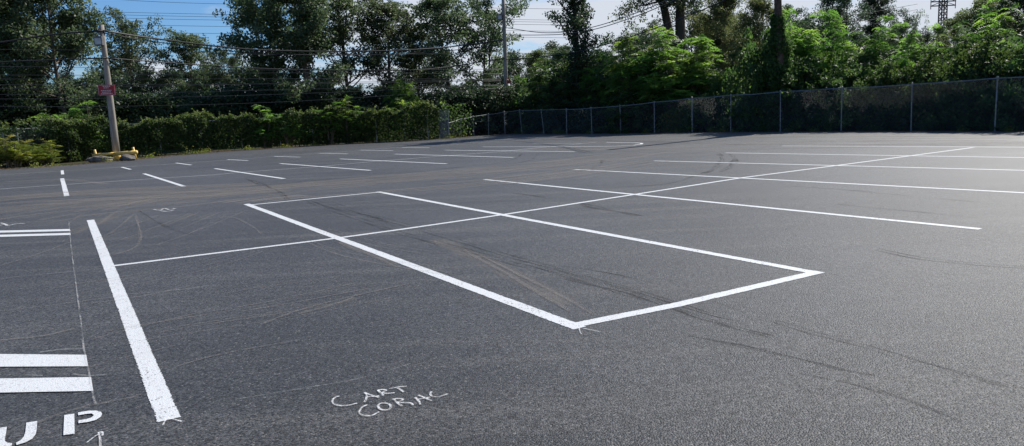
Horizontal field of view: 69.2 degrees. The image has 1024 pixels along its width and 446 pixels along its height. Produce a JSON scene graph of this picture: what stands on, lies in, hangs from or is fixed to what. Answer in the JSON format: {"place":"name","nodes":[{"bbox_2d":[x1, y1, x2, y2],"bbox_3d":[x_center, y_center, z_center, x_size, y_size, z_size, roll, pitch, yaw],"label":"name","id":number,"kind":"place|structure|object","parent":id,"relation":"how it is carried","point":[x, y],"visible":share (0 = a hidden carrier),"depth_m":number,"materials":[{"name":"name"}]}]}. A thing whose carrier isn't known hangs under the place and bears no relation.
{"place":"outdoors","nodes":[
{"label":"outdoors","id":0,"kind":"place"},
{"bbox_2d":[0,131,1023,445],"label":"asphalt lot","id":1,"kind":"structure","parent":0,"point":[282,345],"depth_m":6.57,"materials":[{"name":"asphalt"}]},
{"bbox_2d":[0,354,87,366],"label":"crosswalk bar","id":2,"kind":"object","parent":1,"relation":"on","point":[9,360],"visible":1,"depth_m":5.25,"materials":[{"name":"paint"}]},
{"bbox_2d":[0,377,92,391],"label":"crosswalk bar","id":3,"kind":"object","parent":1,"relation":"on","point":[45,384],"visible":1,"depth_m":4.74,"materials":[{"name":"paint"}]},
{"bbox_2d":[0,410,101,445],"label":"painted lettering","id":4,"kind":"object","parent":1,"relation":"on","point":[31,429],"visible":1,"depth_m":4.05,"materials":[{"name":"paint"}]},
{"bbox_2d":[87,220,180,421],"bbox_3d":[-4.740,0.514,8.731,0.128,0.001,10.941,-8,10,-31],"label":"thick stall line","id":5,"kind":"object","parent":1,"relation":"on","point":[146,362],"visible":1,"depth_m":5.54,"materials":[{"name":"white paint"}]},
{"bbox_2d":[2,130,1019,169],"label":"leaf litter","id":6,"kind":"object","parent":1,"relation":"on","point":[504,134],"visible":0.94,"depth_m":38.07,"materials":[{"name":"plant"}]},
{"bbox_2d":[244,191,824,328],"bbox_3d":[-1.241,0.040,10.775,2.815,0.001,11.128,-8,10,-31],"label":"corral outline","id":7,"kind":"object","parent":1,"relation":"on","point":[542,313],"visible":1,"depth_m":6.96,"materials":[{"name":"white paint"}]},
{"bbox_2d":[114,147,974,265],"bbox_3d":[3.992,-0.789,14.622,21.134,0.001,0.448,-9,10,-34],"label":"line","id":8,"kind":"object","parent":1,"relation":"on","point":[487,216],"visible":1,"depth_m":11.17,"materials":[{"name":"white paint"}]},
{"bbox_2d":[484,179,981,228],"bbox_3d":[2.365,-0.486,13.130,0.119,0.001,11.041,-8,10,-32],"label":"stall line","id":9,"kind":"object","parent":1,"relation":"on","point":[759,206],"visible":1,"depth_m":10.88,"materials":[{"name":"white paint"}]},
{"bbox_2d":[574,169,1023,192],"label":"stall line","id":10,"kind":"object","parent":1,"relation":"on","point":[814,181],"visible":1,"depth_m":13.82,"materials":[{"name":"white paint"}]},
{"bbox_2d":[0,124,1023,168],"bbox_3d":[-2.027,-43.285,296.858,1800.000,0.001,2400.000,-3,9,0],"label":"ground","id":11,"kind":"structure","parent":0,"point":[76,162],"depth_m":45.73,"materials":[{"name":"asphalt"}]},
{"bbox_2d":[0,134,38,167],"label":"weed clump","id":12,"kind":"object","parent":11,"relation":"on","point":[15,154],"visible":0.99,"depth_m":36.11,"materials":[{"name":"green plant"}]},
{"bbox_2d":[10,139,50,165],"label":"weed clump","id":13,"kind":"object","parent":11,"relation":"on","point":[38,156],"visible":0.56,"depth_m":37.20,"materials":[{"name":"green plant"}]},
{"bbox_2d":[7,124,58,165],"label":"undergrowth shrub","id":14,"kind":"object","parent":11,"relation":"on","point":[26,136],"visible":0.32,"depth_m":39.27,"materials":[{"name":"green plant"}]},
{"bbox_2d":[0,0,88,109],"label":"deciduous tree","id":15,"kind":"object","parent":11,"relation":"on","point":[8,18],"visible":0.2,"depth_m":51.11,"materials":[{"name":"green plant"}]},
{"bbox_2d":[0,0,89,98],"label":"deciduous tree","id":16,"kind":"object","parent":11,"relation":"on","point":[42,81],"visible":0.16,"depth_m":51.64,"materials":[{"name":"green plant"}]},
{"bbox_2d":[29,139,63,164],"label":"weed clump","id":17,"kind":"object","parent":11,"relation":"on","point":[48,149],"visible":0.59,"depth_m":38.04,"materials":[{"name":"green plant"}]},
{"bbox_2d":[0,92,97,152],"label":"undergrowth shrub","id":18,"kind":"object","parent":11,"relation":"on","point":[25,115],"visible":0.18,"depth_m":49.98,"materials":[{"name":"green plant"}]},
{"bbox_2d":[0,0,129,119],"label":"deciduous tree","id":19,"kind":"object","parent":11,"relation":"on","point":[74,45],"visible":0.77,"depth_m":49.59,"materials":[{"name":"green plant"}]},
{"bbox_2d":[27,80,149,153],"bbox_3d":[-30.385,-7.503,53.387,9.365,5.496,8.480,-3,9,-5],"label":"undergrowth shrub","id":20,"kind":"object","parent":11,"relation":"on","point":[99,110],"visible":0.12,"depth_m":52.15,"materials":[{"name":"green plant"}]},
{"bbox_2d":[93,25,120,160],"bbox_3d":[-20.710,-6.610,38.010,0.668,6.918,0.638,5,11,41],"label":"utility pole","id":21,"kind":"object","parent":11,"relation":"on","point":[107,89],"visible":0.94,"depth_m":37.98,"materials":[{"name":"brown wood"}]},
{"bbox_2d":[103,30,502,51],"bbox_3d":[-11.060,-11.233,46.538,26.476,1.028,1.837,-10,11,-39],"label":"overhead cable","id":22,"kind":"object","parent":21,"relation":"attached to","point":[291,50],"visible":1,"depth_m":44.91,"materials":[{"name":"rubber"}]},
{"bbox_2d":[103,32,502,55],"bbox_3d":[-11.059,-10.989,46.580,26.457,0.951,1.778,-10,11,-39],"label":"overhead cable","id":23,"kind":"object","parent":21,"relation":"attached to","point":[285,54],"visible":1,"depth_m":44.52,"materials":[{"name":"rubber"}]},
{"bbox_2d":[82,5,171,148],"bbox_3d":[-29.737,-11.032,57.011,7.142,11.044,6.214,-7,10,-26],"label":"deciduous tree","id":24,"kind":"object","parent":11,"relation":"on","point":[126,46],"visible":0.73,"depth_m":56.74,"materials":[{"name":"green plant"}]},
{"bbox_2d":[100,89,172,150],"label":"undergrowth shrub","id":25,"kind":"object","parent":11,"relation":"on","point":[142,105],"visible":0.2,"depth_m":54.31,"materials":[{"name":"green plant"}]},
{"bbox_2d":[121,85,184,149],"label":"undergrowth shrub","id":26,"kind":"object","parent":11,"relation":"on","point":[143,96],"visible":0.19,"depth_m":54.37,"materials":[{"name":"green plant"}]},
{"bbox_2d":[158,27,222,93],"bbox_3d":[-25.475,-10.989,60.080,5.554,9.566,5.815,-8,10,-34],"label":"deciduous tree","id":27,"kind":"object","parent":11,"relation":"on","point":[193,58],"visible":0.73,"depth_m":58.59,"materials":[{"name":"green plant"}]},
{"bbox_2d":[153,82,229,146],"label":"undergrowth shrub","id":28,"kind":"object","parent":11,"relation":"on","point":[173,99],"visible":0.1,"depth_m":54.74,"materials":[{"name":"green plant"}]},
{"bbox_2d":[197,40,245,92],"bbox_3d":[-23.406,-10.907,61.715,4.131,8.718,4.748,-10,11,-41],"label":"deciduous tree","id":29,"kind":"object","parent":11,"relation":"on","point":[231,61],"visible":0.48,"depth_m":60.88,"materials":[{"name":"green plant"}]},
{"bbox_2d":[173,82,273,148],"bbox_3d":[-21.040,-7.787,54.204,7.517,4.872,8.301,-6,9,-21],"label":"undergrowth shrub","id":30,"kind":"object","parent":11,"relation":"on","point":[213,109],"visible":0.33,"depth_m":51.97,"materials":[{"name":"green plant"}]},
{"bbox_2d":[0,109,448,166],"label":"chain link fence","id":31,"kind":"object","parent":11,"relation":"on","point":[445,113],"visible":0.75,"depth_m":46.24,"materials":[{"name":"metal"}]},
{"bbox_2d":[0,99,439,162],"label":"fence vines","id":32,"kind":"object","parent":31,"relation":"on","point":[133,130],"visible":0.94,"depth_m":45.43,"materials":[{"name":"green plant"}]},
{"bbox_2d":[192,77,293,147],"bbox_3d":[-19.426,-8.088,54.389,7.394,5.182,7.827,-3,9,-2],"label":"undergrowth shrub","id":33,"kind":"object","parent":11,"relation":"on","point":[249,100],"visible":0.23,"depth_m":53.10,"materials":[{"name":"green plant"}]},
{"bbox_2d":[249,104,283,147],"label":"sapling","id":34,"kind":"object","parent":11,"relation":"on","point":[262,129],"visible":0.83,"depth_m":46.22,"materials":[{"name":"green plant"}]},
{"bbox_2d":[223,83,315,146],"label":"undergrowth shrub","id":35,"kind":"object","parent":11,"relation":"on","point":[279,108],"visible":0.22,"depth_m":54.02,"materials":[{"name":"green plant"}]},
{"bbox_2d":[204,0,335,142],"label":"deciduous tree","id":36,"kind":"object","parent":11,"relation":"on","point":[235,40],"visible":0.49,"depth_m":54.94,"materials":[{"name":"green plant"}]},
{"bbox_2d":[241,0,352,128],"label":"deciduous tree","id":37,"kind":"object","parent":11,"relation":"on","point":[308,16],"visible":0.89,"depth_m":53.12,"materials":[{"name":"green plant"}]},
{"bbox_2d":[303,110,350,144],"bbox_3d":[-11.826,-6.110,47.484,3.226,2.359,3.035,-9,10,-35],"label":"sapling","id":38,"kind":"object","parent":11,"relation":"on","point":[333,124],"visible":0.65,"depth_m":46.92,"materials":[{"name":"green plant"}]},
{"bbox_2d":[283,78,379,142],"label":"undergrowth shrub","id":39,"kind":"object","parent":11,"relation":"on","point":[319,99],"visible":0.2,"depth_m":53.30,"materials":[{"name":"green plant"}]},
{"bbox_2d":[276,0,391,94],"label":"deciduous tree","id":40,"kind":"object","parent":11,"relation":"on","point":[338,22],"visible":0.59,"depth_m":56.64,"materials":[{"name":"green plant"}]},
{"bbox_2d":[332,95,365,143],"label":"sapling","id":41,"kind":"object","parent":11,"relation":"on","point":[348,117],"visible":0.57,"depth_m":47.18,"materials":[{"name":"green plant"}]},
{"bbox_2d":[317,89,392,141],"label":"undergrowth shrub","id":42,"kind":"object","parent":11,"relation":"on","point":[356,102],"visible":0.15,"depth_m":53.31,"materials":[{"name":"green plant"}]},
{"bbox_2d":[346,82,393,139],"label":"undergrowth shrub","id":43,"kind":"object","parent":11,"relation":"on","point":[381,95],"visible":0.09,"depth_m":54.86,"materials":[{"name":"green plant"}]},
{"bbox_2d":[345,0,434,95],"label":"deciduous tree","id":44,"kind":"object","parent":11,"relation":"on","point":[390,9],"visible":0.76,"depth_m":57.83,"materials":[{"name":"green plant"}]},
{"bbox_2d":[382,68,420,137],"bbox_3d":[-7.895,-8.582,53.208,2.859,5.151,2.790,-2,9,3],"label":"sapling","id":45,"kind":"object","parent":11,"relation":"on","point":[399,93],"visible":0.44,"depth_m":52.73,"materials":[{"name":"green plant"}]},
{"bbox_2d":[381,13,449,98],"bbox_3d":[-8.180,-12.225,61.100,6.563,10.148,5.710,-7,10,-25],"label":"deciduous tree","id":46,"kind":"object","parent":11,"relation":"on","point":[422,38],"visible":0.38,"depth_m":59.98,"materials":[{"name":"green plant"}]},
{"bbox_2d":[413,86,477,136],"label":"undergrowth shrub","id":47,"kind":"object","parent":11,"relation":"on","point":[436,99],"visible":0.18,"depth_m":53.94,"materials":[{"name":"green plant"}]},
{"bbox_2d":[396,0,500,133],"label":"deciduous tree","id":48,"kind":"object","parent":11,"relation":"on","point":[431,8],"visible":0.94,"depth_m":57.55,"materials":[{"name":"green plant"}]},
{"bbox_2d":[428,77,508,136],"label":"undergrowth shrub","id":49,"kind":"object","parent":11,"relation":"on","point":[461,94],"visible":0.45,"depth_m":52.39,"materials":[{"name":"green plant"}]},
{"bbox_2d":[434,0,537,90],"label":"deciduous tree","id":50,"kind":"object","parent":11,"relation":"on","point":[488,19],"visible":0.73,"depth_m":59.60,"materials":[{"name":"green plant"}]},
{"bbox_2d":[451,86,523,135],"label":"undergrowth shrub","id":51,"kind":"object","parent":11,"relation":"on","point":[492,104],"visible":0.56,"depth_m":52.16,"materials":[{"name":"green plant"}]},
{"bbox_2d":[497,0,510,94],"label":"utility pole","id":52,"kind":"object","parent":11,"relation":"on","point":[502,16],"visible":0.77,"depth_m":54.52,"materials":[{"name":"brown wood"}]},
{"bbox_2d":[106,57,504,70],"bbox_3d":[-10.947,-9.984,46.691,26.515,0.913,1.619,-10,11,-39],"label":"overhead cable","id":53,"kind":"object","parent":52,"relation":"attached to","point":[293,69],"visible":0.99,"depth_m":45.27,"materials":[{"name":"rubber"}]},
{"bbox_2d":[479,79,534,133],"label":"undergrowth shrub","id":54,"kind":"object","parent":11,"relation":"on","point":[509,92],"visible":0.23,"depth_m":53.20,"materials":[{"name":"green plant"}]},
{"bbox_2d":[1,123,1017,167],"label":"edge weeds","id":55,"kind":"object","parent":11,"relation":"on","point":[677,131],"visible":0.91,"depth_m":39.30,"materials":[{"name":"green plant"}]},
{"bbox_2d":[473,46,547,84],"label":"deciduous tree","id":56,"kind":"object","parent":11,"relation":"on","point":[513,68],"visible":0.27,"depth_m":71.21,"materials":[{"name":"green plant"}]},
{"bbox_2d":[517,48,553,89],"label":"deciduous tree","id":57,"kind":"object","parent":11,"relation":"on","point":[531,61],"visible":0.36,"depth_m":63.75,"materials":[{"name":"green plant"}]},
{"bbox_2d":[500,59,572,133],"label":"leafy shrub","id":58,"kind":"object","parent":11,"relation":"on","point":[552,66],"visible":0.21,"depth_m":51.49,"materials":[{"name":"green plant"}]},
{"bbox_2d":[520,58,566,119],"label":"feathery thicket","id":59,"kind":"object","parent":11,"relation":"on","point":[535,77],"visible":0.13,"depth_m":50.91,"materials":[{"name":"green plant"}]},
{"bbox_2d":[531,46,601,131],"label":"feathery thicket","id":60,"kind":"object","parent":11,"relation":"on","point":[560,86],"visible":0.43,"depth_m":48.55,"materials":[{"name":"green plant"}]},
{"bbox_2d":[542,0,605,132],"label":"ivy clad tree","id":61,"kind":"object","parent":11,"relation":"on","point":[578,20],"visible":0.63,"depth_m":48.02,"materials":[{"name":"green plant"}]},
{"bbox_2d":[567,94,607,132],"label":"undergrowth shrub","id":62,"kind":"object","parent":11,"relation":"on","point":[578,106],"visible":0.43,"depth_m":47.18,"materials":[{"name":"green plant"}]},
{"bbox_2d":[577,39,615,131],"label":"feathery thicket","id":63,"kind":"object","parent":11,"relation":"on","point":[601,90],"visible":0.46,"depth_m":47.24,"materials":[{"name":"green plant"}]},
{"bbox_2d":[581,92,619,132],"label":"undergrowth shrub","id":64,"kind":"object","parent":11,"relation":"on","point":[596,114],"visible":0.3,"depth_m":46.39,"materials":[{"name":"green plant"}]},
{"bbox_2d":[592,30,651,66],"bbox_3d":[9.041,-11.854,60.641,5.095,7.904,6.296,-6,9,-22],"label":"deciduous tree","id":65,"kind":"object","parent":11,"relation":"on","point":[641,37],"visible":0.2,"depth_m":59.47,"materials":[{"name":"green plant"}]},
{"bbox_2d":[599,26,679,130],"bbox_3d":[7.919,-8.709,45.276,5.460,6.367,5.596,-3,9,-4],"label":"feathery thicket","id":66,"kind":"object","parent":11,"relation":"on","point":[624,52],"visible":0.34,"depth_m":44.28,"materials":[{"name":"green plant"}]},
{"bbox_2d":[619,18,693,59],"bbox_3d":[12.128,-12.939,63.398,6.092,8.949,5.300,-4,9,-12],"label":"deciduous tree","id":67,"kind":"object","parent":11,"relation":"on","point":[654,22],"visible":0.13,"depth_m":62.22,"materials":[{"name":"green plant"}]},
{"bbox_2d":[607,0,706,63],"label":"forked tree","id":68,"kind":"object","parent":11,"relation":"on","point":[680,6],"visible":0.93,"depth_m":53.37,"materials":[{"name":"green plant"}]},
{"bbox_2d":[604,27,728,129],"bbox_3d":[9.140,-8.586,44.256,7.862,6.343,7.705,-10,12,-41],"label":"feathery thicket","id":69,"kind":"object","parent":11,"relation":"on","point":[672,93],"visible":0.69,"depth_m":42.68,"materials":[{"name":"green plant"}]},
{"bbox_2d":[637,111,702,132],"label":"grass tuft","id":70,"kind":"object","parent":11,"relation":"on","point":[671,128],"visible":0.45,"depth_m":41.55,"materials":[{"name":"green plant"}]},
{"bbox_2d":[672,41,728,109],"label":"feathery thicket","id":71,"kind":"object","parent":11,"relation":"on","point":[699,87],"visible":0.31,"depth_m":42.65,"materials":[{"name":"green plant"}]},
{"bbox_2d":[678,90,732,131],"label":"vine covered shrub","id":72,"kind":"object","parent":11,"relation":"on","point":[702,120],"visible":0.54,"depth_m":39.72,"materials":[{"name":"green plant"}]},
{"bbox_2d":[694,73,749,131],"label":"vine covered shrub","id":73,"kind":"object","parent":11,"relation":"on","point":[715,85],"visible":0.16,"depth_m":40.28,"materials":[{"name":"green plant"}]},
{"bbox_2d":[685,0,768,89],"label":"deciduous tree","id":74,"kind":"object","parent":11,"relation":"on","point":[721,10],"visible":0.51,"depth_m":55.69,"materials":[{"name":"green plant"}]},
{"bbox_2d":[447,76,1023,136],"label":"chain link fence","id":75,"kind":"object","parent":11,"relation":"on","point":[730,95],"visible":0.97,"depth_m":35.17,"materials":[{"name":"metal"}]},
{"bbox_2d":[438,98,476,135],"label":"climbing vine","id":76,"kind":"object","parent":75,"relation":"attached to","point":[441,103],"visible":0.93,"depth_m":49.09,"materials":[{"name":"green plant"}]},
{"bbox_2d":[714,0,800,77],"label":"deciduous tree","id":77,"kind":"object","parent":11,"relation":"on","point":[760,9],"visible":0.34,"depth_m":43.04,"materials":[{"name":"green plant"}]},
{"bbox_2d":[717,25,798,131],"bbox_3d":[12.747,-7.331,38.077,4.418,5.682,4.133,-9,11,-37],"label":"vine covered shrub","id":78,"kind":"object","parent":11,"relation":"on","point":[754,58],"visible":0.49,"depth_m":37.38,"materials":[{"name":"green plant"}]},
{"bbox_2d":[774,0,785,129],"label":"utility pole","id":79,"kind":"object","parent":11,"relation":"on","point":[778,10],"visible":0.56,"depth_m":35.78,"materials":[{"name":"brown wood"}]},
{"bbox_2d":[761,13,798,131],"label":"climbing vine","id":80,"kind":"object","parent":79,"relation":"attached to","point":[787,45],"visible":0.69,"depth_m":35.99,"materials":[{"name":"green plant"}]},
{"bbox_2d":[749,7,822,95],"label":"feathery thicket","id":81,"kind":"object","parent":11,"relation":"on","point":[791,32],"visible":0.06,"depth_m":37.84,"materials":[{"name":"green plant"}]},
{"bbox_2d":[735,55,842,131],"bbox_3d":[13.876,-6.377,36.882,5.340,3.892,5.459,-4,9,-10],"label":"vine covered shrub","id":82,"kind":"object","parent":11,"relation":"on","point":[794,85],"visible":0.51,"depth_m":35.84,"materials":[{"name":"green plant"}]},
{"bbox_2d":[784,49,857,129],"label":"vine covered shrub","id":83,"kind":"object","parent":11,"relation":"on","point":[833,69],"visible":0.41,"depth_m":35.45,"materials":[{"name":"green plant"}]},
{"bbox_2d":[787,8,863,93],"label":"feathery thicket","id":84,"kind":"object","parent":11,"relation":"on","point":[822,49],"visible":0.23,"depth_m":37.37,"materials":[{"name":"green plant"}]},
{"bbox_2d":[812,0,852,46],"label":"deciduous tree","id":85,"kind":"object","parent":11,"relation":"on","point":[829,4],"visible":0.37,"depth_m":64.03,"materials":[{"name":"green plant"}]},
{"bbox_2d":[803,62,890,131],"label":"vine covered shrub","id":86,"kind":"object","parent":11,"relation":"on","point":[837,81],"visible":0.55,"depth_m":33.79,"materials":[{"name":"green plant"}]},
{"bbox_2d":[819,0,874,55],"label":"deciduous tree","id":87,"kind":"object","parent":11,"relation":"on","point":[840,9],"visible":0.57,"depth_m":61.34,"materials":[{"name":"green plant"}]},
{"bbox_2d":[831,30,888,90],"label":"feathery thicket","id":88,"kind":"object","parent":11,"relation":"on","point":[863,57],"visible":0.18,"depth_m":35.71,"materials":[{"name":"green plant"}]},
{"bbox_2d":[843,59,915,130],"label":"vine covered shrub","id":89,"kind":"object","parent":11,"relation":"on","point":[886,73],"visible":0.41,"depth_m":32.83,"materials":[{"name":"green plant"}]},
{"bbox_2d":[849,87,909,130],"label":"undergrowth shrub","id":90,"kind":"object","parent":11,"relation":"on","point":[865,109],"visible":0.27,"depth_m":32.75,"materials":[{"name":"green plant"}]},
{"bbox_2d":[861,0,901,59],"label":"deciduous tree","id":91,"kind":"object","parent":11,"relation":"on","point":[871,3],"visible":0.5,"depth_m":64.25,"materials":[{"name":"green plant"}]},
{"bbox_2d":[859,14,922,85],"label":"feathery thicket","id":92,"kind":"object","parent":11,"relation":"on","point":[876,48],"visible":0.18,"depth_m":35.63,"materials":[{"name":"green plant"}]},
{"bbox_2d":[873,85,925,130],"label":"undergrowth shrub","id":93,"kind":"object","parent":11,"relation":"on","point":[908,106],"visible":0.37,"depth_m":31.77,"materials":[{"name":"green plant"}]},
{"bbox_2d":[860,65,950,130],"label":"vine covered shrub","id":94,"kind":"object","parent":11,"relation":"on","point":[903,102],"visible":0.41,"depth_m":31.62,"materials":[{"name":"green plant"}]},
{"bbox_2d":[888,7,929,59],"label":"deciduous tree","id":95,"kind":"object","parent":11,"relation":"on","point":[908,19],"visible":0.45,"depth_m":68.23,"materials":[{"name":"green plant"}]},
{"bbox_2d":[887,23,953,85],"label":"feathery thicket","id":96,"kind":"object","parent":11,"relation":"on","point":[901,62],"visible":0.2,"depth_m":34.05,"materials":[{"name":"green plant"}]},
{"bbox_2d":[897,41,975,129],"bbox_3d":[18.405,-5.742,31.564,3.658,3.772,3.911,0,9,16],"label":"vine covered shrub","id":97,"kind":"object","parent":11,"relation":"on","point":[926,64],"visible":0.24,"depth_m":31.20,"materials":[{"name":"green plant"}]},
{"bbox_2d":[915,18,980,81],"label":"feathery thicket","id":98,"kind":"object","parent":11,"relation":"on","point":[939,32],"visible":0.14,"depth_m":33.77,"materials":[{"name":"green plant"}]},
{"bbox_2d":[914,50,1023,130],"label":"vine covered shrub","id":99,"kind":"object","parent":11,"relation":"on","point":[959,70],"visible":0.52,"depth_m":29.66,"materials":[{"name":"green plant"}]},
{"bbox_2d":[936,0,1013,60],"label":"deciduous tree","id":100,"kind":"object","parent":11,"relation":"on","point":[961,16],"visible":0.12,"depth_m":46.52,"materials":[{"name":"green plant"}]},
{"bbox_2d":[945,29,1023,129],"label":"vine covered shrub","id":101,"kind":"object","parent":11,"relation":"on","point":[980,49],"visible":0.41,"depth_m":29.27,"materials":[{"name":"green plant"}]},
{"bbox_2d":[945,0,1023,69],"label":"feathery thicket","id":102,"kind":"object","parent":11,"relation":"on","point":[975,39],"visible":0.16,"depth_m":32.65,"materials":[{"name":"green plant"}]},
{"bbox_2d":[957,34,1023,130],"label":"vine covered shrub","id":103,"kind":"object","parent":11,"relation":"on","point":[1015,97],"visible":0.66,"depth_m":27.94,"materials":[{"name":"green plant"}]},
{"bbox_2d":[963,0,1023,49],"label":"deciduous tree","id":104,"kind":"object","parent":11,"relation":"on","point":[1016,26],"visible":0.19,"depth_m":43.57,"materials":[{"name":"green plant"}]},
{"bbox_2d":[980,0,1023,47],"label":"deciduous tree","id":105,"kind":"object","parent":11,"relation":"on","point":[1001,22],"visible":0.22,"depth_m":43.52,"materials":[{"name":"green plant"}]},
{"bbox_2d":[6,0,1023,98],"label":"sky","id":106,"kind":"structure","parent":0,"point":[603,8],"materials":[{"name":"blue"}]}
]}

